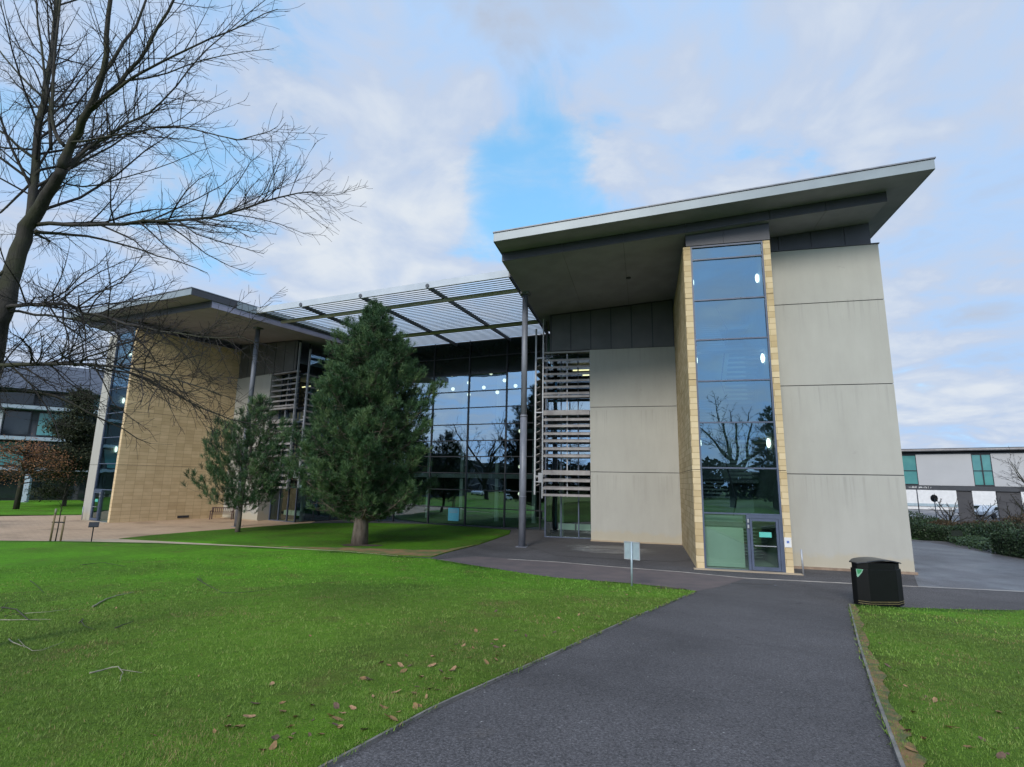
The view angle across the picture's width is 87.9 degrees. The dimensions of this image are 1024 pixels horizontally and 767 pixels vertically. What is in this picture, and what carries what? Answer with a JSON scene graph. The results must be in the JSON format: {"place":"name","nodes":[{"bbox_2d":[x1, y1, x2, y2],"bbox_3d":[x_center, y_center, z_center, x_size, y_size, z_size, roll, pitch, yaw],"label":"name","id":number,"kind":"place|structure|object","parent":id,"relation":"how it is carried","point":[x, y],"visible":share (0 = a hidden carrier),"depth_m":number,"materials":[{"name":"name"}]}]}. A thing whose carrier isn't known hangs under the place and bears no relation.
{"place":"outdoors","nodes":[
{"label":"outdoors","id":0,"kind":"place"},
{"bbox_2d":[0,500,83,514],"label":"lawn","id":1,"kind":"structure","parent":0,"point":[44,507],"depth_m":51.09,"materials":[{"name":"green plant"}]},
{"bbox_2d":[21,474,31,501],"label":"marker post","id":2,"kind":"object","parent":1,"relation":"on","point":[24,498],"visible":0.38,"depth_m":60.30,"materials":[{"name":"white"}]},
{"bbox_2d":[0,435,85,508],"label":"beech tree","id":3,"kind":"object","parent":1,"relation":"on","point":[33,467],"visible":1,"depth_m":49.32,"materials":[{"name":"brown plant"}]},
{"bbox_2d":[22,384,100,505],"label":"evergreen tree","id":4,"kind":"object","parent":1,"relation":"on","point":[78,438],"visible":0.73,"depth_m":54.78,"materials":[{"name":"green plant"}]},
{"bbox_2d":[0,515,314,540],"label":"paving","id":5,"kind":"structure","parent":0,"point":[27,528],"depth_m":34.44,"materials":[{"name":"beige concrete"}]},
{"bbox_2d":[49,509,56,540],"bbox_3d":[-23.175,7.203,26.791,0.123,1.725,0.092,1,-10,0],"label":"tree stake","id":6,"kind":"object","parent":5,"relation":"on","point":[52,528],"visible":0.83,"depth_m":26.78,"materials":[{"name":"wood"}]},
{"bbox_2d":[59,516,65,540],"bbox_3d":[-22.725,7.403,26.830,0.116,1.362,0.088,1,-10,0],"label":"tree stake","id":7,"kind":"object","parent":5,"relation":"on","point":[62,529],"visible":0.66,"depth_m":26.81,"materials":[{"name":"wood"}]},
{"bbox_2d":[88,522,99,541],"bbox_3d":[-21.231,7.554,26.868,0.420,1.030,0.310,8,-13,-34],"label":"lectern sign","id":8,"kind":"object","parent":5,"relation":"on","point":[93,524],"visible":0.82,"depth_m":26.89,"materials":[{"name":"black metal"}]},
{"bbox_2d":[209,507,234,519],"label":"park bench","id":9,"kind":"object","parent":5,"relation":"on","point":[217,512],"visible":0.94,"depth_m":42.16,"materials":[{"name":"brown wood"}]},
{"bbox_2d":[48,539,397,555],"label":"concrete path","id":10,"kind":"structure","parent":0,"point":[118,540],"depth_m":27.03,"materials":[{"name":"grey concrete"}]},
{"bbox_2d":[120,523,510,557],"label":"lawn","id":11,"kind":"structure","parent":0,"point":[404,536],"depth_m":30.89,"materials":[{"name":"green plant"}]},
{"bbox_2d":[181,392,301,531],"bbox_3d":[-16.806,4.818,33.034,6.206,9.011,6.587,10,-14,-40],"label":"pine tree","id":12,"kind":"object","parent":11,"relation":"on","point":[250,459],"visible":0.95,"depth_m":32.57,"materials":[{"name":"green plant"}]},
{"bbox_2d":[273,296,448,544],"bbox_3d":[-7.814,1.828,28.635,7.889,13.639,7.778,-5,-12,28],"label":"pine tree","id":13,"kind":"object","parent":11,"relation":"on","point":[365,412],"visible":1,"depth_m":27.30,"materials":[{"name":"green plant"}]},
{"bbox_2d":[341,544,382,545],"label":"soil","id":14,"kind":"structure","parent":11,"relation":"on","point":[361,545],"depth_m":27.10,"materials":[{"name":"brown soil"}]},
{"bbox_2d":[278,544,476,556],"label":"path","id":15,"kind":"structure","parent":11,"relation":"on","point":[430,553],"depth_m":25.31,"materials":[{"name":"grey asphalt"}]},
{"bbox_2d":[0,541,696,766],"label":"lawn","id":16,"kind":"structure","parent":0,"point":[25,554],"depth_m":8.12,"materials":[{"name":"green plant"}]},
{"bbox_2d":[0,601,38,620],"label":"fallen branch","id":17,"kind":"object","parent":16,"relation":"on","point":[14,613],"visible":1,"depth_m":11.87,"materials":[{"name":"wood"}]},
{"bbox_2d":[0,619,49,619],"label":"fallen branch","id":18,"kind":"object","parent":16,"relation":"on","point":[23,619],"visible":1,"depth_m":10.63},
{"bbox_2d":[8,639,62,650],"bbox_3d":[-7.397,4.035,8.284,1.666,0.152,0.465,-7,-13,36],"label":"fallen branch","id":19,"kind":"object","parent":16,"relation":"on","point":[23,645],"visible":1,"depth_m":8.06,"materials":[{"name":"grey wood"}]},
{"bbox_2d":[55,477,71,540],"bbox_3d":[-22.945,6.392,26.933,0.861,3.280,1.002,5,-11,-22],"label":"sapling","id":20,"kind":"object","parent":16,"relation":"on","point":[61,506],"visible":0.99,"depth_m":26.98,"materials":[{"name":"brown plant"}]},
{"bbox_2d":[92,592,131,606],"bbox_3d":[-10.157,5.430,13.404,0.245,0.244,2.822,5,-11,-18],"label":"fallen branch","id":21,"kind":"object","parent":16,"relation":"on","point":[108,598],"visible":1,"depth_m":13.39,"materials":[{"name":"wood"}]},
{"bbox_2d":[89,666,141,679],"bbox_3d":[-4.617,3.404,6.230,0.839,0.092,0.323,-6,-12,32],"label":"fallen branch","id":22,"kind":"object","parent":16,"relation":"on","point":[112,667],"visible":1,"depth_m":6.36,"materials":[{"name":"grey wood"}]},
{"bbox_2d":[0,0,372,459],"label":"bare tree","id":23,"kind":"object","parent":16,"relation":"on","point":[37,208],"visible":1,"depth_m":8.49,"materials":[{"name":"brown plant"}]},
{"bbox_2d":[197,575,264,592],"bbox_3d":[-8.952,6.007,15.949,5.223,0.311,1.139,-8,-14,41],"label":"fallen branch","id":24,"kind":"object","parent":16,"relation":"on","point":[216,589],"visible":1,"depth_m":15.58,"materials":[{"name":"brown wood"}]},
{"bbox_2d":[269,740,276,749],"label":"fallen leaf","id":25,"kind":"object","parent":16,"relation":"on","point":[274,744],"visible":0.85,"depth_m":4.05,"materials":[{"name":"brown plant"}]},
{"bbox_2d":[271,734,278,741],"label":"fallen leaf","id":26,"kind":"object","parent":16,"relation":"on","point":[275,737],"visible":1,"depth_m":4.22,"materials":[{"name":"brown plant"}]},
{"bbox_2d":[333,701,338,708],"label":"fallen leaf","id":27,"kind":"object","parent":16,"relation":"on","point":[335,704],"visible":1,"depth_m":4.97,"materials":[{"name":"brown plant"}]},
{"bbox_2d":[332,716,343,720],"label":"fallen leaf","id":28,"kind":"object","parent":16,"relation":"on","point":[336,717],"visible":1,"depth_m":4.62,"materials":[{"name":"brown plant"}]},
{"bbox_2d":[624,541,639,585],"bbox_3d":[3.805,5.766,16.838,0.520,1.440,0.112,-6,-12,33],"label":"information sign","id":29,"kind":"object","parent":16,"relation":"on","point":[631,551],"visible":0.89,"depth_m":16.88,"materials":[{"name":"silver metal"}]},
{"bbox_2d":[0,500,935,540],"bbox_3d":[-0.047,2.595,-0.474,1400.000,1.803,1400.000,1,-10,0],"label":"ground","id":30,"kind":"structure","parent":0,"point":[315,518],"depth_m":43.47,"materials":[{"name":"green plant"}]},
{"bbox_2d":[0,360,103,499],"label":"teaching block","id":31,"kind":"structure","parent":30,"relation":"on","point":[17,428],"depth_m":65.12,"materials":[{"name":"stone"}]},
{"bbox_2d":[0,474,19,498],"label":"window","id":32,"kind":"structure","parent":31,"relation":"in","point":[6,492],"depth_m":63.18,"materials":[{"name":"glass"}]},
{"bbox_2d":[0,441,26,465],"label":"window","id":33,"kind":"structure","parent":31,"relation":"in","point":[13,442],"depth_m":63.75,"materials":[{"name":"glass"}]},
{"bbox_2d":[1,410,32,434],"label":"window","id":34,"kind":"structure","parent":31,"relation":"in","point":[11,425],"depth_m":64.41,"materials":[{"name":"grey glass"}]},
{"bbox_2d":[0,392,35,405],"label":"window","id":35,"kind":"structure","parent":31,"relation":"in","point":[16,396],"depth_m":64.83,"materials":[{"name":"grey glass"}]},
{"bbox_2d":[30,442,66,463],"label":"window","id":36,"kind":"structure","parent":31,"relation":"in","point":[38,445],"depth_m":65.45,"materials":[{"name":"teal glass"}]},
{"bbox_2d":[29,475,72,498],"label":"window","id":37,"kind":"structure","parent":31,"relation":"in","point":[33,483],"depth_m":64.82,"materials":[{"name":"glass"}]},
{"bbox_2d":[41,394,73,407],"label":"window","id":38,"kind":"structure","parent":31,"relation":"in","point":[51,404],"depth_m":66.68,"materials":[{"name":"grey glass"}]},
{"bbox_2d":[35,412,83,436],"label":"window","id":39,"kind":"structure","parent":31,"relation":"in","point":[38,432],"depth_m":65.77,"materials":[{"name":"teal glass"}]},
{"bbox_2d":[77,475,87,498],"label":"window","id":40,"kind":"structure","parent":31,"relation":"in","point":[82,487],"depth_m":67.10,"materials":[{"name":"black glass"}]},
{"bbox_2d":[88,416,96,435],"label":"window","id":41,"kind":"structure","parent":31,"relation":"in","point":[93,418],"depth_m":68.68,"materials":[{"name":"black glass"}]},
{"bbox_2d":[65,157,935,574],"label":"office building","id":42,"kind":"structure","parent":30,"relation":"on","point":[627,413],"depth_m":29.64,"materials":[{"name":"concrete"}]},
{"bbox_2d":[89,490,103,520],"bbox_3d":[-30.435,8.886,38.829,1.285,2.176,0.205,-6,-12,32],"label":"door","id":43,"kind":"structure","parent":42,"relation":"in","point":[94,500],"depth_m":38.68,"materials":[{"name":"grey metal"}]},
{"bbox_2d":[89,329,135,521],"bbox_3d":[-29.611,2.974,39.506,3.074,14.180,0.140,-6,-12,32],"label":"stair window","id":44,"kind":"structure","parent":42,"relation":"in","point":[105,473],"depth_m":39.54,"materials":[{"name":"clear glass"}]},
{"bbox_2d":[177,515,188,517],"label":"wall vent","id":45,"kind":"object","parent":42,"relation":"attached to","point":[184,516],"depth_m":41.27,"materials":[{"name":"black metal"}]},
{"bbox_2d":[268,373,318,521],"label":"side window","id":46,"kind":"structure","parent":42,"relation":"in","point":[300,374],"depth_m":42.06,"materials":[{"name":"grey glass"}]},
{"bbox_2d":[294,344,341,521],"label":"side window","id":47,"kind":"structure","parent":42,"relation":"in","point":[310,344],"depth_m":42.46,"materials":[{"name":"grey metal"}]},
{"bbox_2d":[448,508,458,520],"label":"poster","id":48,"kind":"object","parent":42,"relation":"attached to","point":[453,514],"visible":1,"depth_m":40.47,"materials":[{"name":"blue paper"}]},
{"bbox_2d":[544,321,556,535],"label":"side window","id":49,"kind":"structure","parent":42,"relation":"in","point":[551,462],"depth_m":35.98,"materials":[{"name":"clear glass"}]},
{"bbox_2d":[544,354,590,538],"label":"side window","id":50,"kind":"structure","parent":42,"relation":"in","point":[577,355],"depth_m":33.80,"materials":[{"name":"grey metal"}]},
{"bbox_2d":[690,241,785,572],"bbox_3d":[9.581,0.648,22.855,3.074,14.180,0.140,-2,-11,14],"label":"stair window","id":51,"kind":"structure","parent":42,"relation":"in","point":[761,255],"depth_m":22.90,"materials":[{"name":"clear glass"}]},
{"bbox_2d":[755,274,758,282],"bbox_3d":[11.275,-4.842,24.413,0.170,0.440,0.166,-2,-11,14],"label":"wall lamp","id":52,"kind":"object","parent":42,"relation":"attached to","point":[757,278],"visible":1,"depth_m":24.35,"materials":[{"name":"silver metal"}]},
{"bbox_2d":[761,353,764,362],"bbox_3d":[11.207,-1.134,23.735,0.170,0.440,0.166,-2,-11,14],"label":"wall lamp","id":53,"kind":"object","parent":42,"relation":"attached to","point":[762,358],"visible":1,"depth_m":23.68,"materials":[{"name":"silver metal"}]},
{"bbox_2d":[746,515,783,571],"bbox_3d":[10.255,6.472,21.541,1.285,2.176,0.205,-2,-11,14],"label":"door","id":54,"kind":"structure","parent":42,"relation":"in","point":[749,518],"depth_m":21.54,"materials":[{"name":"grey metal"}]},
{"bbox_2d":[766,438,770,447],"bbox_3d":[11.139,2.584,23.056,0.170,0.440,0.166,-2,-11,14],"label":"wall lamp","id":55,"kind":"object","parent":42,"relation":"attached to","point":[768,444],"visible":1,"depth_m":23.00,"materials":[{"name":"white glass"}]},
{"bbox_2d":[784,537,791,547],"bbox_3d":[11.077,6.380,21.299,0.260,0.380,0.023,-2,-11,14],"label":"wall sign","id":56,"kind":"object","parent":42,"relation":"attached to","point":[787,542],"visible":1,"depth_m":21.29,"materials":[{"name":"white paint"}]},
{"bbox_2d":[318,591,695,766],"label":"kerb","id":57,"kind":"structure","parent":30,"relation":"on","point":[357,748],"depth_m":5.19,"materials":[{"name":"concrete"}]},
{"bbox_2d":[513,559,1023,591],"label":"drain channel","id":58,"kind":"object","parent":30,"relation":"on","point":[760,578],"visible":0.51,"depth_m":19.70,"materials":[{"name":"grey concrete"}]},
{"bbox_2d":[849,604,905,766],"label":"kerb","id":59,"kind":"structure","parent":30,"relation":"on","point":[897,753],"depth_m":5.36,"materials":[{"name":"concrete"}]},
{"bbox_2d":[910,522,966,541],"bbox_3d":[28.922,10.147,36.183,1.699,1.253,2.951,4,-11,-15],"label":"hedge","id":60,"kind":"object","parent":30,"relation":"on","point":[931,531],"visible":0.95,"depth_m":35.73,"materials":[{"name":"green plant"}]},
{"bbox_2d":[945,534,991,551],"bbox_3d":[29.317,10.015,33.801,2.894,0.522,11.104,-6,-13,34],"label":"ground cover","id":61,"kind":"object","parent":30,"relation":"on","point":[977,542],"visible":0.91,"depth_m":32.53,"materials":[{"name":"green plant"}]},
{"bbox_2d":[963,519,1023,536],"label":"shrub","id":62,"kind":"object","parent":30,"relation":"on","point":[1008,527],"visible":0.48,"depth_m":35.25,"materials":[{"name":"green plant"}]},
{"bbox_2d":[989,530,1023,558],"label":"hedge","id":63,"kind":"object","parent":30,"relation":"on","point":[1007,543],"visible":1,"depth_m":27.98,"materials":[{"name":"green plant"}]},
{"bbox_2d":[992,446,1023,532],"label":"bare tree","id":64,"kind":"object","parent":30,"relation":"on","point":[1019,475],"visible":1,"depth_m":28.49,"materials":[{"name":"brown plant"}]},
{"bbox_2d":[0,0,1023,448],"label":"sky","id":65,"kind":"structure","parent":0,"point":[465,121],"materials":[{"name":"blue"}]},
{"bbox_2d":[438,556,744,590],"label":"footway","id":66,"kind":"structure","parent":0,"point":[690,581],"depth_m":20.21,"materials":[{"name":"grey asphalt"}]},
{"bbox_2d":[303,518,1023,766],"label":"tarmac path","id":67,"kind":"structure","parent":0,"point":[735,675],"depth_m":5.83,"materials":[{"name":"grey asphalt"}]},
{"bbox_2d":[531,542,690,561],"bbox_3d":[4.834,8.509,26.996,8.081,0.005,5.588,-2,-11,14],"label":"damp patch","id":68,"kind":"object","parent":67,"relation":"on","point":[617,551],"visible":0.92,"depth_m":26.76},
{"bbox_2d":[731,582,775,585],"bbox_3d":[8.407,6.989,18.472,1.440,0.020,0.200,-1,-11,12],"label":"drain grate","id":69,"kind":"object","parent":67,"relation":"on","point":[754,584],"visible":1,"depth_m":18.43,"materials":[{"name":"metal"}]},
{"bbox_2d":[800,549,804,574],"bbox_3d":[11.416,7.020,20.847,0.155,0.991,0.154,1,-10,0],"label":"bollard","id":70,"kind":"object","parent":67,"relation":"on","point":[802,561],"visible":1,"depth_m":20.83,"materials":[{"name":"silver metal"}]},
{"bbox_2d":[855,604,1023,766],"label":"lawn","id":71,"kind":"structure","parent":0,"point":[956,744],"depth_m":6.95,"materials":[{"name":"green plant"}]},
{"bbox_2d":[849,557,904,606],"bbox_3d":[10.464,5.671,15.222,1.373,1.256,0.650,2,-10,-4],"label":"litter bin","id":72,"kind":"object","parent":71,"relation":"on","point":[876,581],"visible":0.98,"depth_m":14.97,"materials":[{"name":"black plastic"}]},
{"bbox_2d":[850,604,926,766],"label":"soil","id":73,"kind":"structure","parent":71,"relation":"on","point":[918,757],"depth_m":5.48,"materials":[{"name":"brown soil"}]},
{"bbox_2d":[901,745,917,751],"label":"fallen leaf","id":74,"kind":"object","parent":73,"relation":"on","point":[909,748],"visible":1,"depth_m":4.38,"materials":[{"name":"brown plant"}]},
{"bbox_2d":[996,750,1005,758],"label":"fallen leaf","id":75,"kind":"object","parent":71,"relation":"on","point":[1002,754],"visible":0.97,"depth_m":4.38,"materials":[{"name":"beige plant"}]},
{"bbox_2d":[908,509,1021,527],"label":"car park","id":76,"kind":"structure","parent":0,"point":[928,512],"depth_m":72.38,"materials":[{"name":"grey asphalt"}]},
{"bbox_2d":[908,510,937,522],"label":"shrub","id":77,"kind":"object","parent":76,"relation":"on","point":[916,518],"visible":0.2,"depth_m":43.86,"materials":[{"name":"green plant"}]},
{"bbox_2d":[909,517,953,524],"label":"shrub","id":78,"kind":"object","parent":76,"relation":"on","point":[922,521],"visible":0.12,"depth_m":41.93,"materials":[{"name":"green plant"}]},
{"bbox_2d":[930,495,937,517],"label":"road sign","id":79,"kind":"object","parent":76,"relation":"on","point":[933,499],"visible":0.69,"depth_m":60.74,"materials":[{"name":"metal"}]},
{"bbox_2d":[927,518,961,526],"bbox_3d":[32.381,10.654,39.331,3.827,1.321,3.468,1,-10,0],"label":"shrub","id":80,"kind":"object","parent":76,"relation":"on","point":[946,522],"visible":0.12,"depth_m":39.31,"materials":[{"name":"green plant"}]},
{"bbox_2d":[932,494,971,522],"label":"shrub","id":81,"kind":"object","parent":76,"relation":"on","point":[949,514],"visible":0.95,"depth_m":42.95,"materials":[{"name":"brown plant"}]},
{"bbox_2d":[901,447,1023,526],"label":"building","id":82,"kind":"structure","parent":76,"relation":"on","point":[963,473],"depth_m":52.24,"materials":[{"name":"white paint"}]},
{"bbox_2d":[902,455,918,484],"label":"window","id":83,"kind":"structure","parent":82,"relation":"in","point":[910,475],"depth_m":55.32,"materials":[{"name":"teal glass"}]},
{"bbox_2d":[971,454,994,485],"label":"window","id":84,"kind":"structure","parent":82,"relation":"in","point":[981,463],"depth_m":51.73,"materials":[{"name":"teal glass"}]},
{"bbox_2d":[906,490,1023,509],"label":"storage hall","id":85,"kind":"structure","parent":76,"relation":"on","point":[986,498],"depth_m":86.58,"materials":[{"name":"white paint"}]},
{"bbox_2d":[940,523,997,536],"bbox_3d":[31.938,10.308,37.178,4.790,1.211,4.694,1,-10,0],"label":"shrub","id":86,"kind":"object","parent":76,"relation":"on","point":[965,524],"visible":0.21,"depth_m":36.54,"materials":[{"name":"green plant"}]},
{"bbox_2d":[954,504,985,515],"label":"parked car","id":87,"kind":"object","parent":76,"relation":"on","point":[975,507],"visible":0.09,"depth_m":67.72,"materials":[{"name":"silver metal"}]},
{"bbox_2d":[953,520,1004,527],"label":"shrub","id":88,"kind":"object","parent":76,"relation":"on","point":[960,523],"visible":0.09,"depth_m":43.14,"materials":[{"name":"green plant"}]},
{"bbox_2d":[966,496,1000,520],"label":"shrub","id":89,"kind":"object","parent":76,"relation":"on","point":[978,515],"visible":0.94,"depth_m":45.77,"materials":[{"name":"brown plant"}]},
{"bbox_2d":[975,506,998,518],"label":"parked car","id":90,"kind":"object","parent":76,"relation":"on","point":[981,509],"visible":0.41,"depth_m":63.64,"materials":[{"name":"white paint"}]},
{"bbox_2d":[987,513,1023,530],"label":"shrub","id":91,"kind":"object","parent":76,"relation":"on","point":[1017,518],"visible":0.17,"depth_m":37.92,"materials":[{"name":"green plant"}]},
{"bbox_2d":[997,493,1023,528],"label":"bare tree","id":92,"kind":"object","parent":76,"relation":"on","point":[1011,513],"visible":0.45,"depth_m":38.82,"materials":[{"name":"brown plant"}]},
{"bbox_2d":[912,541,1023,591],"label":"road","id":93,"kind":"structure","parent":0,"point":[941,565],"depth_m":23.07,"materials":[{"name":"grey asphalt"}]}
]}

